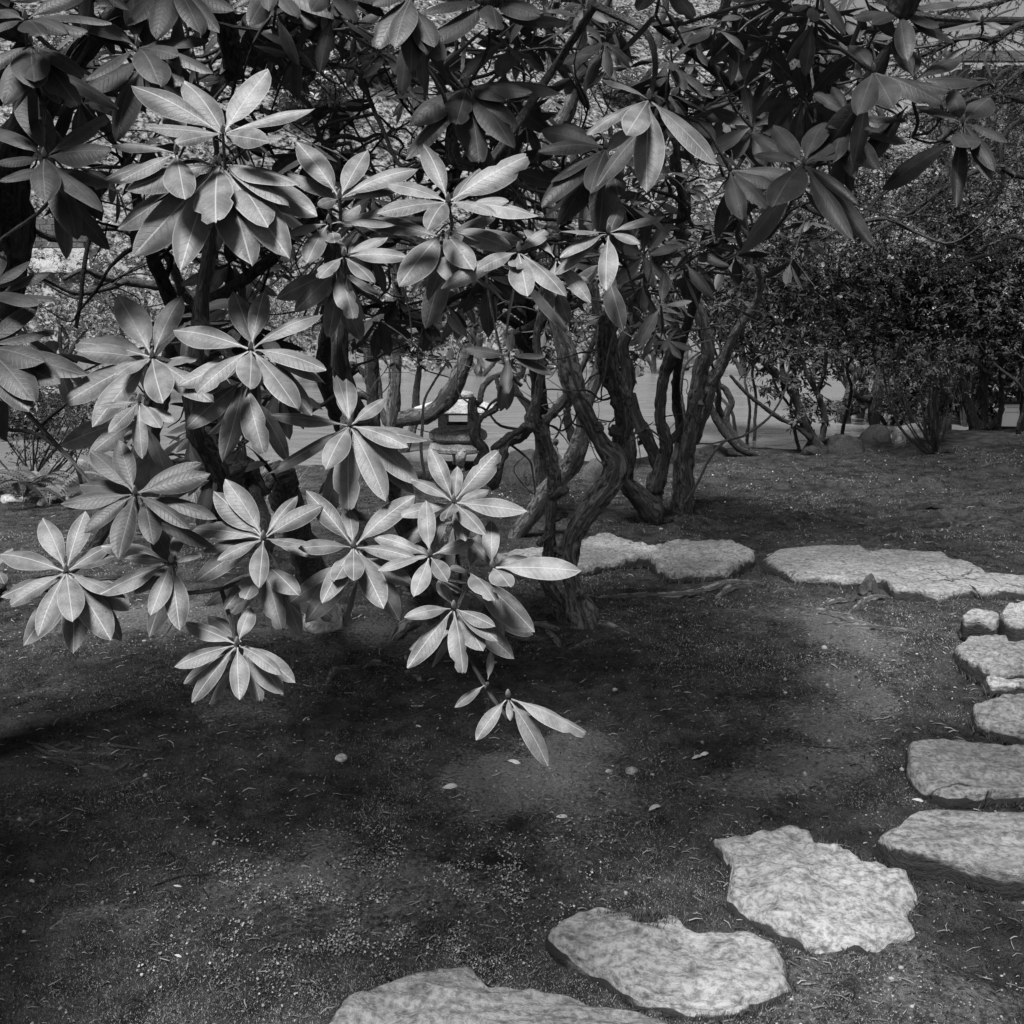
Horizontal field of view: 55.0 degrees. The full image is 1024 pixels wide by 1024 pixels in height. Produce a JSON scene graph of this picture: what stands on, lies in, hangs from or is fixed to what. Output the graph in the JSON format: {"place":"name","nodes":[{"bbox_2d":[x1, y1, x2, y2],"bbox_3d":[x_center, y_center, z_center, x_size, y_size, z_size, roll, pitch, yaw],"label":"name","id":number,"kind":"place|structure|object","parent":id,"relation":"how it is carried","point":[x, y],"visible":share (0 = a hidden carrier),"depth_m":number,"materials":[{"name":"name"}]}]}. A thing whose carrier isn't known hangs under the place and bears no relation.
{"place":"outdoors","nodes":[
{"label":"outdoors","id":0,"kind":"place"},
{"bbox_2d":[189,443,307,504],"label":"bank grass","id":1,"kind":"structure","parent":0,"point":[261,470],"depth_m":8.24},
{"bbox_2d":[0,360,1014,474],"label":"pond water","id":2,"kind":"structure","parent":0,"point":[772,433],"depth_m":15.45,"materials":[{"name":"liquid"}]},
{"bbox_2d":[0,0,1023,1023],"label":"ground","id":3,"kind":"structure","parent":0,"point":[597,759],"depth_m":3.64,"materials":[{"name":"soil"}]},
{"bbox_2d":[0,493,31,503],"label":"rock","id":4,"kind":"object","parent":3,"relation":"on","point":[7,498],"visible":0.65,"depth_m":8.05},
{"bbox_2d":[0,466,71,501],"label":"fern","id":5,"kind":"object","parent":3,"relation":"on","point":[19,488],"visible":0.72,"depth_m":8.03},
{"bbox_2d":[37,498,48,505],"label":"rock","id":6,"kind":"object","parent":3,"relation":"on","point":[41,502],"visible":0.4,"depth_m":7.97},
{"bbox_2d":[0,469,101,505],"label":"fern","id":7,"kind":"object","parent":3,"relation":"on","point":[22,478],"visible":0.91,"depth_m":7.93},
{"bbox_2d":[7,378,95,439],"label":"bank shrub","id":8,"kind":"object","parent":3,"relation":"on","point":[46,394],"visible":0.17,"depth_m":12.90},
{"bbox_2d":[30,481,82,501],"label":"fern","id":9,"kind":"object","parent":3,"relation":"on","point":[63,496],"visible":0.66,"depth_m":7.90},
{"bbox_2d":[27,219,101,301],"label":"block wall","id":10,"kind":"structure","parent":3,"relation":"on","point":[46,226],"depth_m":24.01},
{"bbox_2d":[32,35,98,82],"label":"hillside shrub","id":11,"kind":"object","parent":3,"relation":"on","point":[54,41],"visible":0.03,"depth_m":27.18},
{"bbox_2d":[0,367,136,490],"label":"twiggy bush","id":12,"kind":"object","parent":3,"relation":"on","point":[44,460],"visible":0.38,"depth_m":8.55,"materials":[{"name":"grey plant"}]},
{"bbox_2d":[38,457,98,481],"bbox_3d":[-4.181,-0.366,9.170,0.567,0.280,0.522,5,13,21],"label":"rock","id":13,"kind":"object","parent":3,"relation":"on","point":[84,465],"visible":0.26,"depth_m":9.07,"materials":[{"name":"stone"}]},
{"bbox_2d":[16,235,139,403],"bbox_3d":[-7.811,-3.291,17.113,2.669,2.997,2.453,-10,15,-38],"label":"bank shrub","id":14,"kind":"object","parent":3,"relation":"on","point":[65,349],"visible":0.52,"depth_m":17.01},
{"bbox_2d":[55,231,201,395],"bbox_3d":[-6.676,-3.594,18.051,2.694,3.218,2.616,-11,16,-43],"label":"bank shrub","id":15,"kind":"object","parent":3,"relation":"on","point":[146,303],"visible":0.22,"depth_m":17.88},
{"bbox_2d":[0,69,332,771],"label":"rhododendron shrub","id":16,"kind":"object","parent":3,"relation":"on","point":[243,212],"visible":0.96,"depth_m":1.73,"materials":[{"name":"grey plant"}]},
{"bbox_2d":[0,0,349,568],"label":"rhododendron tree","id":17,"kind":"object","parent":3,"relation":"on","point":[37,88],"visible":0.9,"depth_m":1.83,"materials":[{"name":"grey plant"}]},
{"bbox_2d":[152,862,249,886],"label":"dry twig","id":18,"kind":"object","parent":3,"relation":"on","point":[162,881],"visible":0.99,"depth_m":2.80,"materials":[{"name":"wood"}]},
{"bbox_2d":[12,6,412,525],"bbox_3d":[-1.945,-0.824,4.986,1.237,3.000,5.642,-7,14,-28],"label":"rhododendron tree","id":19,"kind":"object","parent":3,"relation":"on","point":[232,279],"visible":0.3,"depth_m":3.15,"materials":[{"name":"grey plant"}]},
{"bbox_2d":[28,0,419,514],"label":"rhododendron tree","id":20,"kind":"object","parent":3,"relation":"on","point":[215,81],"visible":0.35,"depth_m":3.54,"materials":[{"name":"grey plant"}]},
{"bbox_2d":[181,243,306,357],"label":"bank shrub","id":21,"kind":"object","parent":3,"relation":"on","point":[272,307],"visible":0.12,"depth_m":19.98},
{"bbox_2d":[268,60,358,117],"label":"hillside shrub","id":22,"kind":"object","parent":3,"relation":"on","point":[285,99],"visible":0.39,"depth_m":29.41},
{"bbox_2d":[254,257,384,382],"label":"bank shrub","id":23,"kind":"object","parent":3,"relation":"on","point":[290,339],"visible":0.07,"depth_m":22.00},
{"bbox_2d":[303,603,342,634],"bbox_3d":[-0.962,0.539,4.982,0.212,0.189,0.232,-1,12,-3],"label":"rock","id":24,"kind":"object","parent":3,"relation":"on","point":[319,626],"visible":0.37,"depth_m":4.92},
{"bbox_2d":[335,753,347,762],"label":"pebble","id":25,"kind":"object","parent":3,"relation":"on","point":[341,758],"visible":1,"depth_m":3.52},
{"bbox_2d":[332,18,400,80],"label":"hillside shrub","id":26,"kind":"object","parent":3,"relation":"on","point":[370,30],"visible":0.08,"depth_m":31.31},
{"bbox_2d":[125,783,623,1022],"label":"round leaf ground cover","id":27,"kind":"object","parent":3,"relation":"on","point":[349,920],"visible":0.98,"depth_m":2.70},
{"bbox_2d":[289,181,485,477],"bbox_3d":[-1.042,-1.168,7.104,1.905,2.752,6.707,0,12,0],"label":"rhododendron tree","id":28,"kind":"object","parent":3,"relation":"on","point":[445,400],"visible":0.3,"depth_m":8.32,"materials":[{"name":"grey plant"}]},
{"bbox_2d":[219,0,561,426],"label":"rhododendron tree","id":29,"kind":"object","parent":3,"relation":"on","point":[370,372],"visible":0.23,"depth_m":3.70,"materials":[{"name":"grey plant"}]},
{"bbox_2d":[349,301,453,452],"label":"bank shrub","id":30,"kind":"object","parent":3,"relation":"on","point":[411,349],"visible":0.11,"depth_m":11.67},
{"bbox_2d":[443,783,456,788],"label":"fallen leaf","id":31,"kind":"object","parent":3,"relation":"on","point":[450,786],"visible":1,"depth_m":3.32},
{"bbox_2d":[414,390,499,470],"bbox_3d":[-0.528,-0.796,9.625,0.868,0.783,0.817,0,12,0],"label":"stone lantern","id":32,"kind":"object","parent":3,"relation":"on","point":[458,446],"visible":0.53,"depth_m":9.42,"materials":[{"name":"stone"}]},
{"bbox_2d":[412,279,548,376],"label":"bank shrub","id":33,"kind":"object","parent":3,"relation":"on","point":[492,364],"visible":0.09,"depth_m":24.02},
{"bbox_2d":[270,1,716,765],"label":"rhododendron shrub","id":34,"kind":"object","parent":3,"relation":"on","point":[384,467],"visible":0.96,"depth_m":1.74,"materials":[{"name":"grey plant"}]},
{"bbox_2d":[299,31,688,509],"bbox_3d":[-0.241,-0.812,5.312,1.625,2.807,4.981,-2,12,-10],"label":"rhododendron tree","id":35,"kind":"object","parent":3,"relation":"on","point":[391,313],"visible":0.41,"depth_m":3.25,"materials":[{"name":"grey plant"}]},
{"bbox_2d":[326,966,666,1023],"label":"stepping stone","id":36,"kind":"object","parent":3,"relation":"on","point":[460,995],"visible":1,"depth_m":2.26,"materials":[{"name":"stone"}]},
{"bbox_2d":[0,0,1023,370],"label":"hillside ground cover","id":37,"kind":"object","parent":3,"relation":"on","point":[522,144],"visible":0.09,"depth_m":32.70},
{"bbox_2d":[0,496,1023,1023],"bbox_3d":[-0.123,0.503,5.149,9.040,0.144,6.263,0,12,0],"label":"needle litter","id":38,"kind":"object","parent":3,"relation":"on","point":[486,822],"visible":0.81,"depth_m":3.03,"materials":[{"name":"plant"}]},
{"bbox_2d":[0,499,1023,1023],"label":"grit","id":39,"kind":"object","parent":3,"relation":"on","point":[526,801],"visible":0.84,"depth_m":3.19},
{"bbox_2d":[500,448,534,485],"bbox_3d":[0.123,-0.381,8.981,0.608,0.405,0.556,2,12,9],"label":"rock","id":40,"kind":"object","parent":3,"relation":"on","point":[523,471],"visible":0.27,"depth_m":8.76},
{"bbox_2d":[495,547,542,573],"bbox_3d":[0.087,0.349,6.071,0.388,0.218,0.381,0,12,0],"label":"stepping stone","id":41,"kind":"object","parent":3,"relation":"on","point":[531,552],"visible":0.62,"depth_m":6.03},
{"bbox_2d":[375,84,722,487],"bbox_3d":[0.261,-1.168,6.486,2.182,3.035,2.810,3,12,12],"label":"rhododendron tree","id":42,"kind":"object","parent":3,"relation":"on","point":[523,339],"visible":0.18,"depth_m":6.75,"materials":[{"name":"grey plant"}]},
{"bbox_2d":[497,227,619,370],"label":"bank shrub","id":43,"kind":"object","parent":3,"relation":"on","point":[555,361],"visible":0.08,"depth_m":24.98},
{"bbox_2d":[503,0,617,78],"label":"bare tree","id":44,"kind":"object","parent":3,"relation":"on","point":[545,4],"visible":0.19,"depth_m":34.54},
{"bbox_2d":[263,0,918,651],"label":"rhododendron tree","id":45,"kind":"object","parent":3,"relation":"on","point":[461,114],"visible":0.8,"depth_m":2.94,"materials":[{"name":"grey plant"}]},
{"bbox_2d":[580,458,602,481],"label":"rock","id":46,"kind":"object","parent":3,"relation":"on","point":[592,470],"visible":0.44,"depth_m":8.89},
{"bbox_2d":[565,0,629,41],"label":"hillside shrub","id":47,"kind":"object","parent":3,"relation":"on","point":[611,25],"visible":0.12,"depth_m":37.16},
{"bbox_2d":[458,151,769,538],"bbox_3d":[0.761,-1.036,6.942,2.085,2.569,5.938,1,12,3],"label":"rhododendron tree","id":48,"kind":"object","parent":3,"relation":"on","point":[571,462],"visible":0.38,"depth_m":6.30,"materials":[{"name":"grey plant"}]},
{"bbox_2d":[577,533,658,576],"bbox_3d":[0.498,0.329,6.272,0.896,0.237,0.641,-9,15,-37],"label":"stepping stone","id":49,"kind":"object","parent":3,"relation":"on","point":[599,552],"visible":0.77,"depth_m":6.13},
{"bbox_2d":[596,70,651,103],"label":"hillside shrub","id":50,"kind":"object","parent":3,"relation":"on","point":[624,78],"visible":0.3,"depth_m":34.85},
{"bbox_2d":[625,767,638,774],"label":"pebble","id":51,"kind":"object","parent":3,"relation":"on","point":[632,770],"visible":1,"depth_m":3.46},
{"bbox_2d":[579,238,724,373],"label":"bank shrub","id":52,"kind":"object","parent":3,"relation":"on","point":[653,367],"visible":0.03,"depth_m":25.04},
{"bbox_2d":[655,0,668,47],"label":"bare tree","id":53,"kind":"object","parent":3,"relation":"on","point":[659,36],"visible":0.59,"depth_m":37.79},
{"bbox_2d":[545,907,792,1020],"bbox_3d":[0.377,1.149,2.426,0.618,0.175,0.335,3,12,14],"label":"stepping stone","id":54,"kind":"object","parent":3,"relation":"on","point":[678,968],"visible":0.95,"depth_m":2.38,"materials":[{"name":"stone"}]},
{"bbox_2d":[554,45,808,525],"bbox_3d":[0.843,-0.947,5.808,1.253,2.925,4.224,2,12,9],"label":"rhododendron tree","id":55,"kind":"object","parent":3,"relation":"on","point":[647,504],"visible":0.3,"depth_m":7.04,"materials":[{"name":"grey plant"}]},
{"bbox_2d":[648,539,755,583],"bbox_3d":[1.190,0.356,6.161,0.698,0.264,1.015,0,12,0],"label":"stepping stone","id":56,"kind":"object","parent":3,"relation":"on","point":[689,560],"visible":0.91,"depth_m":5.96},
{"bbox_2d":[672,772,734,789],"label":"dry twig","id":57,"kind":"object","parent":3,"relation":"on","point":[684,777],"visible":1,"depth_m":3.40,"materials":[{"name":"wood"}]},
{"bbox_2d":[699,444,729,456],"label":"rock","id":58,"kind":"object","parent":3,"relation":"on","point":[707,450],"visible":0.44,"depth_m":10.49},
{"bbox_2d":[640,2,797,167],"bbox_3d":[7.880,-14.845,32.761,6.658,7.202,6.682,-2,12,-10],"label":"bare tree","id":59,"kind":"object","parent":3,"relation":"on","point":[751,87],"visible":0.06,"depth_m":33.00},
{"bbox_2d":[639,194,815,444],"bbox_3d":[2.735,-2.217,12.775,2.351,3.664,1.567,0,12,0],"label":"azalea shrub","id":60,"kind":"object","parent":3,"relation":"on","point":[715,318],"visible":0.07,"depth_m":12.57,"materials":[{"name":"grey plant"}]},
{"bbox_2d":[656,237,823,455],"bbox_3d":[2.518,-1.839,10.861,1.815,2.458,1.887,0,12,0],"label":"shrub","id":61,"kind":"object","parent":3,"relation":"on","point":[726,429],"visible":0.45,"depth_m":10.40,"materials":[{"name":"grey plant"}]},
{"bbox_2d":[699,222,829,375],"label":"bank shrub","id":62,"kind":"object","parent":3,"relation":"on","point":[740,368],"visible":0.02,"depth_m":24.07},
{"bbox_2d":[734,84,795,132],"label":"hillside shrub","id":63,"kind":"object","parent":3,"relation":"on","point":[771,89],"visible":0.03,"depth_m":35.24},
{"bbox_2d":[621,0,920,444],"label":"rhododendron tree","id":64,"kind":"object","parent":3,"relation":"on","point":[779,108],"visible":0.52,"depth_m":2.65,"materials":[{"name":"grey plant"}]},
{"bbox_2d":[757,15,797,60],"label":"hillside shrub","id":65,"kind":"object","parent":3,"relation":"on","point":[790,27],"visible":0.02,"depth_m":38.75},
{"bbox_2d":[745,0,857,60],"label":"bare tree","id":66,"kind":"object","parent":3,"relation":"on","point":[821,6],"visible":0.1,"depth_m":39.67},
{"bbox_2d":[723,264,881,449],"bbox_3d":[3.087,-1.631,10.684,1.765,2.077,1.511,0,12,0],"label":"shrub","id":67,"kind":"object","parent":3,"relation":"on","point":[800,363],"visible":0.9,"depth_m":10.31,"materials":[{"name":"grey plant"}]},
{"bbox_2d":[708,825,917,955],"bbox_3d":[0.841,1.062,2.741,0.534,0.185,0.617,0,12,0],"label":"stepping stone","id":68,"kind":"object","parent":3,"relation":"on","point":[793,886],"visible":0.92,"depth_m":2.63,"materials":[{"name":"stone"}]},
{"bbox_2d":[800,442,828,455],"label":"rock","id":69,"kind":"object","parent":3,"relation":"on","point":[808,449],"visible":0.53,"depth_m":10.30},
{"bbox_2d":[792,743,844,747],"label":"dry twig","id":70,"kind":"object","parent":3,"relation":"on","point":[818,746],"visible":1,"depth_m":3.58,"materials":[{"name":"wood"}]},
{"bbox_2d":[622,0,1023,535],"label":"rhododendron tree","id":71,"kind":"object","parent":3,"relation":"on","point":[840,145],"visible":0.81,"depth_m":2.22,"materials":[{"name":"grey plant"}]},
{"bbox_2d":[726,197,921,448],"bbox_3d":[3.538,-2.039,11.951,1.822,3.601,2.421,-10,16,-40],"label":"azalea shrub","id":72,"kind":"object","parent":3,"relation":"on","point":[821,220],"visible":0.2,"depth_m":11.60,"materials":[{"name":"grey plant"}]},
{"bbox_2d":[820,15,864,78],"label":"hillside shrub","id":73,"kind":"object","parent":3,"relation":"on","point":[836,56],"visible":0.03,"depth_m":42.87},
{"bbox_2d":[825,434,864,454],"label":"rock","id":74,"kind":"object","parent":3,"relation":"on","point":[840,444],"visible":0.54,"depth_m":10.29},
{"bbox_2d":[842,593,857,602],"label":"rock","id":75,"kind":"object","parent":3,"relation":"on","point":[848,596],"visible":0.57,"depth_m":5.30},
{"bbox_2d":[779,112,939,418],"bbox_3d":[5.232,-3.769,15.282,2.420,4.759,1.933,0,12,0],"label":"bank shrub","id":76,"kind":"object","parent":3,"relation":"on","point":[865,175],"visible":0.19,"depth_m":14.99,"materials":[{"name":"grey plant"}]},
{"bbox_2d":[769,221,957,423],"bbox_3d":[5.431,-2.740,15.356,2.911,3.473,2.370,0,12,0],"label":"tree","id":77,"kind":"object","parent":3,"relation":"on","point":[851,413],"visible":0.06,"depth_m":14.74,"materials":[{"name":"grey plant"}]},
{"bbox_2d":[857,573,880,596],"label":"rock","id":78,"kind":"object","parent":3,"relation":"on","point":[868,586],"visible":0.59,"depth_m":5.38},
{"bbox_2d":[858,424,890,443],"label":"rock","id":79,"kind":"object","parent":3,"relation":"on","point":[877,433],"visible":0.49,"depth_m":10.84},
{"bbox_2d":[734,0,1023,294],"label":"conifer tree","id":80,"kind":"object","parent":3,"relation":"on","point":[1014,24],"visible":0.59,"depth_m":4.69,"materials":[{"name":"grey plant"}]},
{"bbox_2d":[843,0,939,166],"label":"bare tree","id":81,"kind":"object","parent":3,"relation":"on","point":[878,111],"visible":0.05,"depth_m":36.34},
{"bbox_2d":[761,545,1023,602],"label":"stepping stone","id":82,"kind":"object","parent":3,"relation":"on","point":[905,575],"visible":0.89,"depth_m":5.69,"materials":[{"name":"stone"}]},
{"bbox_2d":[853,290,937,424],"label":"rhododendron tree","id":83,"kind":"object","parent":3,"relation":"on","point":[873,417],"visible":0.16,"depth_m":12.83,"materials":[{"name":"grey plant"}]},
{"bbox_2d":[892,431,906,445],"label":"rock","id":84,"kind":"object","parent":3,"relation":"on","point":[898,438],"visible":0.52,"depth_m":10.53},
{"bbox_2d":[892,423,923,439],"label":"rock","id":85,"kind":"object","parent":3,"relation":"on","point":[918,431],"visible":0.29,"depth_m":10.73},
{"bbox_2d":[841,343,977,424],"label":"bank shrub","id":86,"kind":"object","parent":3,"relation":"on","point":[907,383],"visible":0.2,"depth_m":14.37,"materials":[{"name":"grey plant"}]},
{"bbox_2d":[804,183,1020,435],"bbox_3d":[4.393,-2.245,10.936,2.326,2.727,1.517,0,12,0],"label":"azalea shrub","id":87,"kind":"object","parent":3,"relation":"on","point":[910,297],"visible":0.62,"depth_m":10.61,"materials":[{"name":"grey plant"}]},
{"bbox_2d":[904,109,929,130],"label":"hillside shrub","id":88,"kind":"object","parent":3,"relation":"on","point":[922,125],"visible":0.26,"depth_m":46.64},
{"bbox_2d":[859,317,977,453],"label":"azalea shrub","id":89,"kind":"object","parent":3,"relation":"on","point":[934,369],"visible":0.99,"depth_m":9.84,"materials":[{"name":"grey plant"}]},
{"bbox_2d":[890,166,972,220],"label":"hillside shrub","id":90,"kind":"object","parent":3,"relation":"on","point":[915,194],"visible":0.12,"depth_m":35.01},
{"bbox_2d":[875,809,1023,901],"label":"stepping stone","id":91,"kind":"object","parent":3,"relation":"on","point":[977,848],"visible":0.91,"depth_m":2.78,"materials":[{"name":"stone"}]},
{"bbox_2d":[880,0,1023,240],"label":"bare tree","id":92,"kind":"object","parent":3,"relation":"on","point":[942,129],"visible":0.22,"depth_m":33.10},
{"bbox_2d":[881,170,1023,430],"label":"shrub","id":93,"kind":"object","parent":3,"relation":"on","point":[974,422],"visible":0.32,"depth_m":10.71,"materials":[{"name":"grey plant"}]},
{"bbox_2d":[894,94,1023,426],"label":"bank shrub","id":94,"kind":"object","parent":3,"relation":"on","point":[963,416],"visible":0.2,"depth_m":14.01,"materials":[{"name":"grey plant"}]},
{"bbox_2d":[909,354,1011,418],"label":"bank shrub","id":95,"kind":"object","parent":3,"relation":"on","point":[992,411],"visible":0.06,"depth_m":15.36,"materials":[{"name":"grey plant"}]},
{"bbox_2d":[905,738,1023,809],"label":"stepping stone","id":96,"kind":"object","parent":3,"relation":"on","point":[957,774],"visible":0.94,"depth_m":3.27,"materials":[{"name":"stone"}]},
{"bbox_2d":[913,289,1019,420],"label":"rhododendron tree","id":97,"kind":"object","parent":3,"relation":"on","point":[957,402],"visible":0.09,"depth_m":14.88,"materials":[{"name":"grey plant"}]},
{"bbox_2d":[928,172,1023,434],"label":"azalea shrub","id":98,"kind":"object","parent":3,"relation":"on","point":[1014,310],"visible":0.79,"depth_m":10.29,"materials":[{"name":"grey plant"}]},
{"bbox_2d":[932,50,1023,179],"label":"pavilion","id":99,"kind":"structure","parent":3,"relation":"on","point":[1003,55],"depth_m":41.88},
{"bbox_2d":[960,608,998,639],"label":"stepping stone","id":100,"kind":"object","parent":3,"relation":"on","point":[976,622],"visible":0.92,"depth_m":4.73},
{"bbox_2d":[939,28,1023,180],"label":"bare tree","id":101,"kind":"object","parent":3,"relation":"on","point":[997,73],"visible":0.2,"depth_m":36.85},
{"bbox_2d":[952,635,1023,684],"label":"stepping stone","id":102,"kind":"object","parent":3,"relation":"on","point":[981,658],"visible":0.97,"depth_m":4.31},
{"bbox_2d":[957,332,1023,408],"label":"bank shrub","id":103,"kind":"object","parent":3,"relation":"on","point":[1010,387],"visible":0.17,"depth_m":13.95,"materials":[{"name":"grey plant"}]},
{"bbox_2d":[971,693,1023,744],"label":"stepping stone","id":104,"kind":"object","parent":3,"relation":"on","point":[1002,715],"visible":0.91,"depth_m":3.73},
{"bbox_2d":[984,675,1023,695],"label":"stepping stone","id":105,"kind":"object","parent":3,"relation":"on","point":[993,684],"visible":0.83,"depth_m":4.07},
{"bbox_2d":[998,401,1019,429],"bbox_3d":[5.433,-1.038,10.712,0.234,0.329,0.050,1,12,6],"label":"notice board","id":106,"kind":"object","parent":3,"relation":"on","point":[1009,416],"visible":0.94,"depth_m":10.70,"materials":[{"name":"white wood"}]},
{"bbox_2d":[998,601,1023,641],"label":"stepping stone","id":107,"kind":"object","parent":3,"relation":"on","point":[1011,623],"visible":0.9,"depth_m":4.65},
{"bbox_2d":[491,446,1023,539],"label":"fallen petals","id":108,"kind":"object","parent":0,"point":[823,478],"visible":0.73,"depth_m":8.64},
{"bbox_2d":[759,0,1023,130],"label":"sky","id":109,"kind":"structure","parent":0,"point":[858,3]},
{"bbox_2d":[934,416,951,431],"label":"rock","id":110,"kind":"object","parent":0,"point":[943,426],"visible":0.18,"depth_m":10.85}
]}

